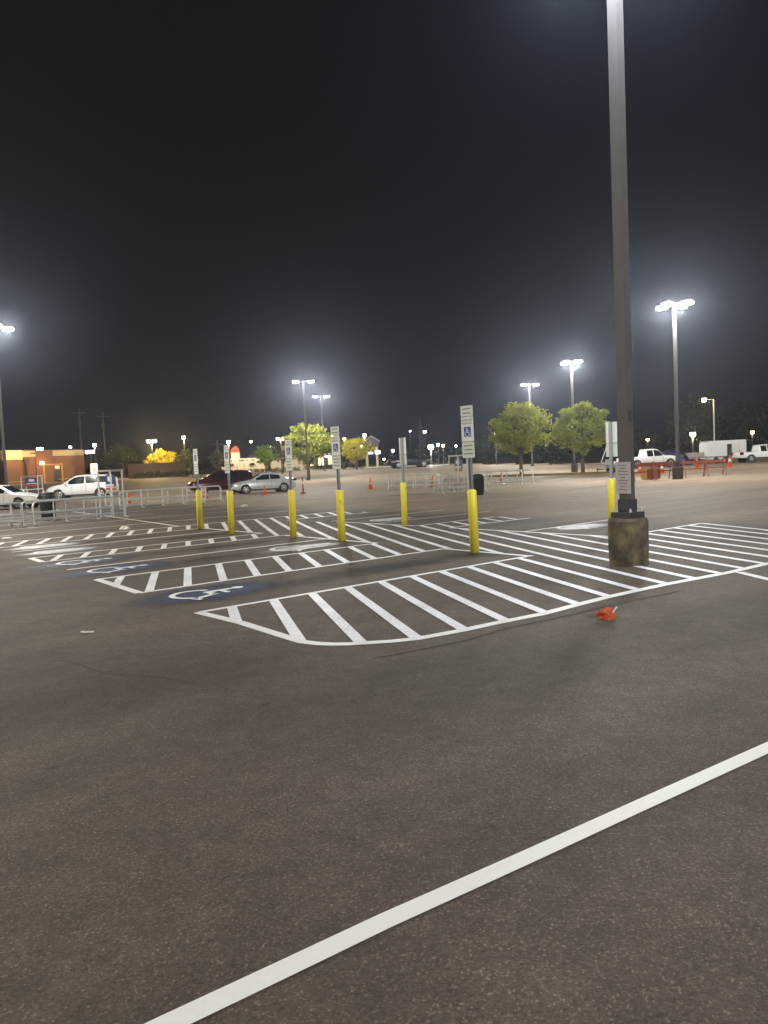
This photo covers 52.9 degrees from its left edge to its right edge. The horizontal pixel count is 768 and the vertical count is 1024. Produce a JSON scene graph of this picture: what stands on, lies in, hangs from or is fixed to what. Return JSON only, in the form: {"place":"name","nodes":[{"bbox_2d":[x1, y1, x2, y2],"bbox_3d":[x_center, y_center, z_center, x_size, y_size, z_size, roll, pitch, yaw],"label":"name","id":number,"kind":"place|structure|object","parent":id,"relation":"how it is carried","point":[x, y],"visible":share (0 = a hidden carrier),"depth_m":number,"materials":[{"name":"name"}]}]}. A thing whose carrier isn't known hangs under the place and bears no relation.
{"place":"outdoors","nodes":[
{"label":"outdoors","id":0,"kind":"place"},
{"bbox_2d":[0,458,767,1023],"bbox_3d":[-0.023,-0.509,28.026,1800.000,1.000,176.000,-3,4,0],"label":"parking lot","id":1,"kind":"structure","parent":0,"point":[168,840],"depth_m":4.67,"materials":[{"name":"grey asphalt"}]},
{"bbox_2d":[0,323,13,506],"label":"lot lamp","id":2,"kind":"object","parent":1,"relation":"on","point":[7,328],"visible":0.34,"depth_m":49.68,"materials":[{"name":"metal"}]},
{"bbox_2d":[0,502,27,525],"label":"cart corral","id":3,"kind":"object","parent":1,"relation":"on","point":[10,515],"visible":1,"depth_m":29.36,"materials":[{"name":"metal"}]},
{"bbox_2d":[0,485,39,508],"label":"parked sedan","id":4,"kind":"object","parent":1,"relation":"on","point":[8,493],"visible":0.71,"depth_m":45.59,"materials":[{"name":"white paint"}]},
{"bbox_2d":[19,475,43,493],"bbox_3d":[-30.152,-1.772,60.987,2.220,1.999,7.044,-1,4,19],"label":"cart corral","id":5,"kind":"object","parent":1,"relation":"on","point":[31,480],"visible":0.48,"depth_m":63.84,"materials":[{"name":"metal"}]},
{"bbox_2d":[15,543,73,549],"bbox_3d":[-8.905,0.893,20.245,3.000,0.006,1.968,-6,5,-39],"label":"stall line","id":6,"kind":"object","parent":1,"relation":"on","point":[42,546],"visible":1,"depth_m":20.25,"materials":[{"name":"white paint"}]},
{"bbox_2d":[38,492,55,518],"bbox_3d":[-14.592,-0.280,33.509,0.735,1.155,0.735,-5,4,-29],"label":"trash bin","id":7,"kind":"object","parent":1,"relation":"on","point":[46,506],"visible":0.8,"depth_m":33.25,"materials":[{"name":"black plastic"}]},
{"bbox_2d":[26,547,90,554],"bbox_3d":[-7.885,0.943,18.755,3.000,0.006,1.968,-6,5,-39],"label":"wheelchair symbol","id":8,"kind":"object","parent":1,"relation":"on","point":[57,551],"visible":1,"depth_m":18.75,"materials":[{"name":"white paint"}]},
{"bbox_2d":[19,469,129,524],"bbox_3d":[-12.615,-0.654,31.412,1.620,1.999,3.897,1,5,44],"label":"cart corral","id":9,"kind":"object","parent":1,"relation":"on","point":[110,480],"visible":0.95,"depth_m":31.88,"materials":[{"name":"metal"}]},
{"bbox_2d":[46,474,119,498],"bbox_3d":[-23.552,-1.949,60.435,5.189,1.945,2.432,-3,4,-8],"label":"parked suv","id":10,"kind":"object","parent":1,"relation":"on","point":[86,484],"visible":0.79,"depth_m":59.53,"materials":[{"name":"white paint"}]},
{"bbox_2d":[42,556,127,566],"bbox_3d":[-6.263,1.034,16.209,3.000,0.006,1.968,-6,5,-39],"label":"wheelchair symbol","id":11,"kind":"object","parent":1,"relation":"on","point":[82,561],"visible":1,"depth_m":16.18,"materials":[{"name":"white paint"}]},
{"bbox_2d":[71,562,165,575],"bbox_3d":[-5.033,1.076,14.697,3.000,0.006,1.968,-6,5,-39],"label":"wheelchair symbol","id":12,"kind":"object","parent":1,"relation":"on","point":[115,569],"visible":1,"depth_m":14.67,"materials":[{"name":"white paint"}]},
{"bbox_2d":[147,439,156,462],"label":"street lamp","id":13,"kind":"object","parent":1,"relation":"on","point":[154,441],"visible":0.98,"depth_m":112.42,"materials":[{"name":"metal"}]},
{"bbox_2d":[127,462,189,478],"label":"garden wall","id":14,"kind":"structure","parent":1,"relation":"on","point":[153,467],"depth_m":111.58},
{"bbox_2d":[143,448,176,463],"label":"yellow shrub","id":15,"kind":"object","parent":1,"relation":"on","point":[160,454],"visible":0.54,"depth_m":113.32,"materials":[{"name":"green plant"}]},
{"bbox_2d":[105,485,223,508],"bbox_3d":[-11.982,-0.846,42.277,6.168,0.922,2.120,-6,5,-44],"label":"cart corral","id":16,"kind":"object","parent":1,"relation":"on","point":[160,497],"visible":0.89,"depth_m":42.05,"materials":[{"name":"metal"}]},
{"bbox_2d":[132,468,221,478],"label":"clipped hedge","id":17,"kind":"object","parent":1,"relation":"on","point":[203,472],"visible":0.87,"depth_m":107.37,"materials":[{"name":"brown plant"}]},
{"bbox_2d":[193,449,202,528],"bbox_3d":[-5.746,-0.705,23.763,0.222,2.461,0.221,-2,4,7],"label":"accessible parking sign","id":18,"kind":"object","parent":1,"relation":"on","point":[199,506],"visible":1,"depth_m":23.75,"materials":[{"name":"metal"}]},
{"bbox_2d":[150,583,265,603],"bbox_3d":[-2.557,1.181,11.337,3.000,0.006,1.968,-6,5,-39],"label":"wheelchair symbol","id":19,"kind":"object","parent":1,"relation":"on","point":[214,592],"visible":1,"depth_m":11.30,"materials":[{"name":"blue paint"}]},
{"bbox_2d":[187,470,252,493],"bbox_3d":[-12.374,-2.262,58.448,4.797,1.793,2.248,-4,4,-23],"label":"parked minivan","id":20,"kind":"object","parent":1,"relation":"on","point":[219,478],"visible":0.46,"depth_m":57.64,"materials":[{"name":"red paint"}]},
{"bbox_2d":[224,445,234,533],"bbox_3d":[-4.296,-0.623,21.477,0.176,2.460,0.305,-5,5,-36],"label":"accessible parking sign","id":21,"kind":"object","parent":1,"relation":"on","point":[230,512],"visible":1,"depth_m":21.44,"materials":[{"name":"metal"}]},
{"bbox_2d":[231,472,296,493],"bbox_3d":[-8.667,-2.081,55.463,4.554,1.477,2.148,-4,4,-19],"label":"parked sedan","id":22,"kind":"object","parent":1,"relation":"on","point":[273,481],"visible":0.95,"depth_m":54.74,"materials":[{"name":"silver metal"}]},
{"bbox_2d":[253,444,279,472],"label":"tree","id":23,"kind":"object","parent":1,"relation":"on","point":[263,456],"visible":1,"depth_m":103.29,"materials":[{"name":"green plant"}]},
{"bbox_2d":[236,466,299,472],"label":"clipped hedge","id":24,"kind":"object","parent":1,"relation":"on","point":[263,470],"visible":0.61,"depth_m":111.73,"materials":[{"name":"plant"}]},
{"bbox_2d":[276,437,282,473],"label":"street lamp","id":25,"kind":"object","parent":1,"relation":"on","point":[277,438],"visible":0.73,"depth_m":99.72,"materials":[{"name":"metal"}]},
{"bbox_2d":[266,437,295,471],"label":"tree","id":26,"kind":"object","parent":1,"relation":"on","point":[276,449],"visible":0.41,"depth_m":107.38,"materials":[{"name":"green plant"}]},
{"bbox_2d":[285,440,296,537],"bbox_3d":[-2.366,-0.584,19.520,0.216,2.462,0.228,-2,4,4],"label":"accessible parking sign","id":27,"kind":"object","parent":1,"relation":"on","point":[291,500],"visible":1,"depth_m":19.50,"materials":[{"name":"metal"}]},
{"bbox_2d":[269,543,333,550],"bbox_3d":[-1.770,0.773,17.085,3.000,0.006,1.968,-6,5,-39],"label":"wheelchair symbol","id":28,"kind":"object","parent":1,"relation":"on","point":[297,548],"visible":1,"depth_m":17.05,"materials":[{"name":"white paint"}]},
{"bbox_2d":[292,380,313,479],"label":"lot lamp","id":29,"kind":"object","parent":1,"relation":"on","point":[296,381],"visible":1,"depth_m":79.45,"materials":[{"name":"metal"}]},
{"bbox_2d":[300,477,305,493],"bbox_3d":[-5.253,-1.739,49.917,0.400,1.100,0.390,-3,4,0],"label":"delineator post","id":30,"kind":"object","parent":1,"relation":"on","point":[302,492],"visible":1,"depth_m":49.86,"materials":[{"name":"plastic"}]},
{"bbox_2d":[1,501,605,535],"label":"old stall lines","id":31,"kind":"object","parent":1,"relation":"on","point":[235,515],"visible":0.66,"depth_m":27.88,"materials":[{"name":"white paint"}]},
{"bbox_2d":[279,422,331,478],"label":"round tree","id":32,"kind":"object","parent":1,"relation":"on","point":[319,443],"visible":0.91,"depth_m":82.60,"materials":[{"name":"green plant"}]},
{"bbox_2d":[313,395,328,470],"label":"lot lamp","id":33,"kind":"object","parent":1,"relation":"on","point":[322,420],"visible":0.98,"depth_m":105.23,"materials":[{"name":"metal"}]},
{"bbox_2d":[330,426,345,541],"bbox_3d":[-1.044,-0.647,17.939,0.176,2.670,0.305,-7,6,-42],"label":"accessible parking sign","id":34,"kind":"object","parent":1,"relation":"on","point":[335,446],"visible":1,"depth_m":17.91,"materials":[{"name":"metal"}]},
{"bbox_2d":[312,462,363,469],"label":"clipped hedge","id":35,"kind":"object","parent":1,"relation":"on","point":[346,465],"visible":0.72,"depth_m":111.70,"materials":[{"name":"green plant"}]},
{"bbox_2d":[330,439,352,469],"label":"tree","id":36,"kind":"object","parent":1,"relation":"on","point":[344,459],"visible":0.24,"depth_m":109.22,"materials":[{"name":"green plant"}]},
{"bbox_2d":[340,437,375,468],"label":"tree","id":37,"kind":"object","parent":1,"relation":"on","point":[354,453],"visible":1,"depth_m":105.28,"materials":[{"name":"yellow plant"}]},
{"bbox_2d":[369,477,374,488],"bbox_3d":[-0.915,-1.948,52.427,0.422,0.800,0.422,-4,4,-26],"label":"traffic cone","id":38,"kind":"object","parent":1,"relation":"on","point":[370,485],"visible":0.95,"depth_m":52.35,"materials":[{"name":"orange plastic"}]},
{"bbox_2d":[364,435,379,468],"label":"small gabled building","id":39,"kind":"structure","parent":1,"relation":"on","point":[374,442],"depth_m":109.41,"materials":[{"name":"beige"}]},
{"bbox_2d":[7,591,757,694],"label":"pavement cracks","id":40,"kind":"object","parent":1,"relation":"on","point":[448,643],"visible":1,"depth_m":7.64,"materials":[{"name":"black asphalt"}]},
{"bbox_2d":[0,511,767,642],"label":"hatch stripes","id":41,"kind":"object","parent":1,"relation":"on","point":[351,632],"visible":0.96,"depth_m":11.96,"materials":[{"name":"white paint"}]},
{"bbox_2d":[0,512,767,645],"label":"stall lines","id":42,"kind":"object","parent":1,"relation":"on","point":[258,628],"visible":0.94,"depth_m":11.21,"materials":[{"name":"white paint"}]},
{"bbox_2d":[369,517,408,521],"bbox_3d":[0.196,0.227,24.149,3.000,0.006,1.968,-6,5,-39],"label":"wheelchair symbol","id":43,"kind":"object","parent":1,"relation":"on","point":[387,519],"visible":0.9,"depth_m":24.12,"materials":[{"name":"white paint"}]},
{"bbox_2d":[399,438,407,524],"bbox_3d":[0.539,-0.866,21.839,0.176,2.460,0.305,-6,4,-37],"label":"accessible parking sign","id":44,"kind":"object","parent":1,"relation":"on","point":[403,462],"visible":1,"depth_m":21.80,"materials":[{"name":"metal"}]},
{"bbox_2d":[117,459,694,478],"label":"kerb","id":45,"kind":"structure","parent":1,"relation":"on","point":[390,466],"depth_m":115.51,"materials":[{"name":"concrete"}]},
{"bbox_2d":[385,454,430,467],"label":"parked sedan","id":46,"kind":"object","parent":1,"relation":"on","point":[412,460],"visible":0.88,"depth_m":101.83,"materials":[{"name":"paint"}]},
{"bbox_2d":[387,473,439,488],"bbox_3d":[1.999,-2.059,51.208,3.403,0.922,1.820,-2,4,9],"label":"cart corral","id":47,"kind":"object","parent":1,"relation":"on","point":[415,481],"visible":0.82,"depth_m":50.67,"materials":[{"name":"metal"}]},
{"bbox_2d":[144,742,767,1023],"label":"aisle line","id":48,"kind":"object","parent":1,"relation":"on","point":[228,994],"visible":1,"depth_m":3.14,"materials":[{"name":"white paint"}]},
{"bbox_2d":[432,455,486,493],"bbox_3d":[4.049,-2.066,41.539,2.510,1.999,2.120,-3,4,-12],"label":"cart corral","id":49,"kind":"object","parent":1,"relation":"on","point":[458,463],"visible":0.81,"depth_m":40.99,"materials":[{"name":"metal"}]},
{"bbox_2d":[460,405,478,552],"bbox_3d":[1.657,-0.618,14.666,0.176,2.790,0.305,-6,5,-42],"label":"accessible parking sign","id":50,"kind":"object","parent":1,"relation":"on","point":[467,432],"visible":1,"depth_m":14.63,"materials":[{"name":"metal"}]},
{"bbox_2d":[473,474,484,494],"bbox_3d":[4.593,-1.342,37.561,0.644,1.012,0.644,-5,4,-29],"label":"trash bin","id":51,"kind":"object","parent":1,"relation":"on","point":[478,482],"visible":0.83,"depth_m":37.33,"materials":[{"name":"black plastic"}]},
{"bbox_2d":[476,469,533,484],"bbox_3d":[7.779,-2.233,49.846,3.519,0.922,1.820,1,5,41],"label":"cart corral","id":52,"kind":"object","parent":1,"relation":"on","point":[506,478],"visible":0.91,"depth_m":49.55,"materials":[{"name":"metal"}]},
{"bbox_2d":[521,383,538,465],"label":"lot lamp","id":53,"kind":"object","parent":1,"relation":"on","point":[529,384],"visible":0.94,"depth_m":96.26,"materials":[{"name":"metal"}]},
{"bbox_2d":[485,471,608,476],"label":"grass island","id":54,"kind":"structure","parent":1,"relation":"on","point":[561,473],"depth_m":66.67,"materials":[{"name":"green plant"}]},
{"bbox_2d":[488,401,554,473],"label":"round tree","id":55,"kind":"object","parent":54,"relation":"on","point":[511,416],"visible":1,"depth_m":67.83,"materials":[{"name":"green plant"}]},
{"bbox_2d":[550,401,609,471],"bbox_3d":[16.760,-6.304,65.736,6.033,6.276,5.529,-5,4,-34],"label":"round tree","id":56,"kind":"object","parent":54,"relation":"on","point":[588,417],"visible":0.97,"depth_m":64.86,"materials":[{"name":"green plant"}]},
{"bbox_2d":[560,359,582,471],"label":"lot lamp","id":57,"kind":"object","parent":1,"relation":"on","point":[574,466],"visible":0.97,"depth_m":71.47,"materials":[{"name":"metal"}]},
{"bbox_2d":[556,524,605,529],"bbox_3d":[4.845,0.355,18.909,3.000,0.006,1.968,-6,5,-39],"label":"wheelchair symbol","id":58,"kind":"object","parent":1,"relation":"on","point":[580,526],"visible":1,"depth_m":18.88,"materials":[{"name":"white paint"}]},
{"bbox_2d":[595,606,616,619],"bbox_3d":[2.414,1.089,8.362,0.223,0.131,0.189,-3,4,0],"label":"crumpled rag","id":59,"kind":"object","parent":1,"relation":"on","point":[606,613],"visible":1,"depth_m":8.32,"materials":[{"name":"fabric"}]},
{"bbox_2d":[597,449,618,472],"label":"trailer","id":60,"kind":"object","parent":1,"relation":"on","point":[606,463],"visible":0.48,"depth_m":65.79,"materials":[{"name":"white paint"}]},
{"bbox_2d":[606,422,617,518],"bbox_3d":[5.083,-0.777,17.272,0.176,2.460,0.305,-5,5,-36],"label":"accessible parking sign","id":61,"kind":"object","parent":1,"relation":"on","point":[611,441],"visible":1,"depth_m":17.22,"materials":[{"name":"metal"}]},
{"bbox_2d":[607,0,648,566],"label":"lot lamp","id":62,"kind":"object","parent":1,"relation":"on","point":[628,535],"visible":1,"depth_m":11.99,"materials":[{"name":"grey metal"}]},
{"bbox_2d":[615,462,630,493],"bbox_3d":[3.769,-0.537,12.168,0.015,0.500,0.270,-6,5,-39],"label":"paper notice","id":63,"kind":"object","parent":62,"relation":"attached to","point":[623,476],"visible":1,"depth_m":12.16,"materials":[{"name":"white paper"}]},
{"bbox_2d":[634,462,655,480],"bbox_3d":[15.235,-2.382,45.486,1.500,1.114,0.730,-3,4,-3],"label":"barricade","id":64,"kind":"object","parent":1,"relation":"on","point":[645,465],"visible":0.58,"depth_m":45.45,"materials":[{"name":"red plastic"}]},
{"bbox_2d":[641,468,660,478],"bbox_3d":[16.253,-2.335,46.990,0.945,0.660,0.650,-3,4,-11],"label":"wooden crate","id":65,"kind":"object","parent":1,"relation":"on","point":[646,475],"visible":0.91,"depth_m":46.73,"materials":[{"name":"brown wood"}]},
{"bbox_2d":[634,449,674,468],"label":"pickup truck","id":66,"kind":"object","parent":1,"relation":"on","point":[647,456],"visible":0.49,"depth_m":75.05,"materials":[{"name":"white paint"}]},
{"bbox_2d":[651,461,673,479],"bbox_3d":[16.795,-2.518,46.484,1.400,1.114,0.730,-3,4,-7],"label":"barricade","id":67,"kind":"object","parent":1,"relation":"on","point":[665,463],"visible":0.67,"depth_m":46.45,"materials":[{"name":"red plastic"}]},
{"bbox_2d":[655,299,693,478],"bbox_3d":[17.173,-7.083,45.388,1.853,10.310,1.853,-2,4,6],"label":"lot lamp","id":68,"kind":"object","parent":1,"relation":"on","point":[677,470],"visible":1,"depth_m":45.34,"materials":[{"name":"metal"}]},
{"bbox_2d":[662,449,689,465],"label":"tarp covered load","id":69,"kind":"object","parent":1,"relation":"on","point":[683,456],"visible":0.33,"depth_m":80.69},
{"bbox_2d":[689,432,695,452],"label":"street lamp","id":70,"kind":"object","parent":1,"relation":"on","point":[692,434],"visible":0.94,"depth_m":103.58,"materials":[{"name":"metal"}]},
{"bbox_2d":[681,459,708,477],"bbox_3d":[19.096,-2.687,47.482,1.700,1.114,0.730,-3,4,-3],"label":"barricade","id":71,"kind":"object","parent":1,"relation":"on","point":[692,462],"visible":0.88,"depth_m":47.43,"materials":[{"name":"red plastic"}]},
{"bbox_2d":[685,452,712,464],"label":"flatbed trailer","id":72,"kind":"object","parent":1,"relation":"on","point":[693,456],"visible":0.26,"depth_m":84.81,"materials":[{"name":"metal"}]},
{"bbox_2d":[701,398,714,440],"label":"street lamp","id":73,"kind":"object","parent":1,"relation":"on","point":[704,399],"visible":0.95,"depth_m":109.53,"materials":[{"name":"metal"}]},
{"bbox_2d":[704,458,726,475],"bbox_3d":[20.802,-2.829,48.480,1.400,1.114,0.730,-2,4,6],"label":"barricade","id":74,"kind":"object","parent":1,"relation":"on","point":[724,460],"visible":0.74,"depth_m":48.43,"materials":[{"name":"red plastic"}]},
{"bbox_2d":[695,439,745,462],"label":"box trailer","id":75,"kind":"object","parent":1,"relation":"on","point":[720,449],"visible":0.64,"depth_m":84.78,"materials":[{"name":"white metal"}]},
{"bbox_2d":[727,455,734,466],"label":"traffic cone","id":76,"kind":"object","parent":1,"relation":"on","point":[729,463],"visible":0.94,"depth_m":67.90,"materials":[{"name":"orange plastic"}]},
{"bbox_2d":[732,444,767,462],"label":"pickup truck","id":77,"kind":"object","parent":1,"relation":"on","point":[757,451],"visible":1,"depth_m":80.95,"materials":[{"name":"white paint"}]},
{"bbox_2d":[0,0,767,469],"label":"sky","id":78,"kind":"structure","parent":0,"point":[402,209],"materials":[{"name":"black"}]},
{"bbox_2d":[85,442,766,477],"bbox_3d":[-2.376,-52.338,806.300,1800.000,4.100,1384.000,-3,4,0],"label":"grass verge","id":79,"kind":"object","parent":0,"point":[594,456],"depth_m":177.34,"materials":[{"name":"green plant"}]},
{"bbox_2d":[0,449,84,484],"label":"brick building","id":80,"kind":"structure","parent":79,"relation":"on","point":[57,465],"depth_m":112.28,"materials":[{"name":"brown brick"}]},
{"bbox_2d":[43,463,63,482],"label":"drive window","id":81,"kind":"structure","parent":80,"relation":"in","point":[58,468],"depth_m":114.07,"materials":[{"name":"brown"}]},
{"bbox_2d":[72,409,84,448],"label":"utility pole","id":82,"kind":"object","parent":79,"relation":"on","point":[79,419],"visible":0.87,"depth_m":127.09,"materials":[{"name":"brown wood"}]},
{"bbox_2d":[96,412,108,473],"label":"utility pole","id":83,"kind":"object","parent":79,"relation":"on","point":[103,423],"visible":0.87,"depth_m":127.22,"materials":[{"name":"brown wood"}]},
{"bbox_2d":[99,441,141,477],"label":"dark tree","id":84,"kind":"object","parent":79,"relation":"on","point":[126,456],"visible":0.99,"depth_m":116.83,"materials":[{"name":"green plant"}]},
{"bbox_2d":[173,448,199,476],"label":"tree","id":85,"kind":"object","parent":79,"relation":"on","point":[189,461],"visible":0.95,"depth_m":109.08,"materials":[{"name":"green plant"}]},
{"bbox_2d":[208,449,224,468],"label":"dark tree","id":86,"kind":"object","parent":79,"relation":"on","point":[217,458],"visible":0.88,"depth_m":119.14,"materials":[{"name":"green plant"}]},
{"bbox_2d":[226,440,230,469],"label":"street lamp","id":87,"kind":"object","parent":79,"relation":"on","point":[228,441],"visible":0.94,"depth_m":115.66,"materials":[{"name":"metal"}]},
{"bbox_2d":[221,446,267,471],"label":"restaurant","id":88,"kind":"structure","parent":79,"relation":"on","point":[236,462],"depth_m":123.78,"materials":[{"name":"beige"}]},
{"bbox_2d":[247,453,305,470],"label":"shop building","id":89,"kind":"structure","parent":79,"relation":"on","point":[273,464],"depth_m":127.72,"materials":[{"name":"beige"}]},
{"bbox_2d":[306,457,355,468],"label":"lit shop","id":90,"kind":"structure","parent":79,"relation":"on","point":[318,462],"depth_m":131.62,"materials":[{"name":"brown"}]},
{"bbox_2d":[318,457,323,464],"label":"window","id":91,"kind":"structure","parent":90,"relation":"in","point":[319,462],"depth_m":131.58,"materials":[{"name":"white glass"}]},
{"bbox_2d":[328,457,331,464],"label":"window","id":92,"kind":"structure","parent":90,"relation":"in","point":[329,460],"depth_m":131.58,"materials":[{"name":"yellow"}]},
{"bbox_2d":[419,416,423,455],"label":"utility pole","id":93,"kind":"object","parent":79,"relation":"on","point":[420,435],"visible":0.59,"depth_m":149.34,"materials":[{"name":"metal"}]},
{"bbox_2d":[428,444,433,464],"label":"street lamp","id":94,"kind":"object","parent":79,"relation":"on","point":[430,446],"visible":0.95,"depth_m":117.40,"materials":[{"name":"metal"}]},
{"bbox_2d":[409,439,453,462],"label":"dark tree","id":95,"kind":"object","parent":79,"relation":"on","point":[434,451],"visible":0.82,"depth_m":130.09,"materials":[{"name":"green plant"}]},
{"bbox_2d":[458,433,510,463],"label":"dark tree","id":96,"kind":"object","parent":79,"relation":"on","point":[489,456],"visible":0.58,"depth_m":120.36,"materials":[{"name":"green plant"}]},
{"bbox_2d":[530,437,577,463],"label":"dark tree","id":97,"kind":"object","parent":79,"relation":"on","point":[549,451],"visible":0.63,"depth_m":116.97,"materials":[{"name":"green plant"}]},
{"bbox_2d":[602,425,673,456],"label":"dark tree","id":98,"kind":"object","parent":79,"relation":"on","point":[640,437],"visible":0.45,"depth_m":121.29,"materials":[{"name":"green plant"}]},
{"bbox_2d":[662,392,724,452],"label":"tall dark tree","id":99,"kind":"object","parent":79,"relation":"on","point":[687,414],"visible":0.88,"depth_m":125.73,"materials":[{"name":"green plant"}]},
{"bbox_2d":[704,399,767,448],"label":"tall dark tree","id":100,"kind":"object","parent":79,"relation":"on","point":[733,413],"visible":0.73,"depth_m":127.81,"materials":[{"name":"green plant"}]},
{"bbox_2d":[734,400,767,443],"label":"tall dark tree","id":101,"kind":"object","parent":79,"relation":"on","point":[762,408],"visible":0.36,"depth_m":131.59,"materials":[{"name":"green plant"}]},
{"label":"pavement","id":102,"kind":"structure","parent":0,"visible":0},
{"bbox_2d":[85,450,94,462],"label":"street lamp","id":103,"kind":"object","parent":102,"relation":"on","point":[90,452],"visible":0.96,"depth_m":115.52,"materials":[{"name":"metal"}]},
{"bbox_2d":[90,463,97,473],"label":"menu board","id":104,"kind":"object","parent":102,"relation":"on","point":[93,467],"visible":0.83,"depth_m":115.57,"materials":[{"name":"metal"}]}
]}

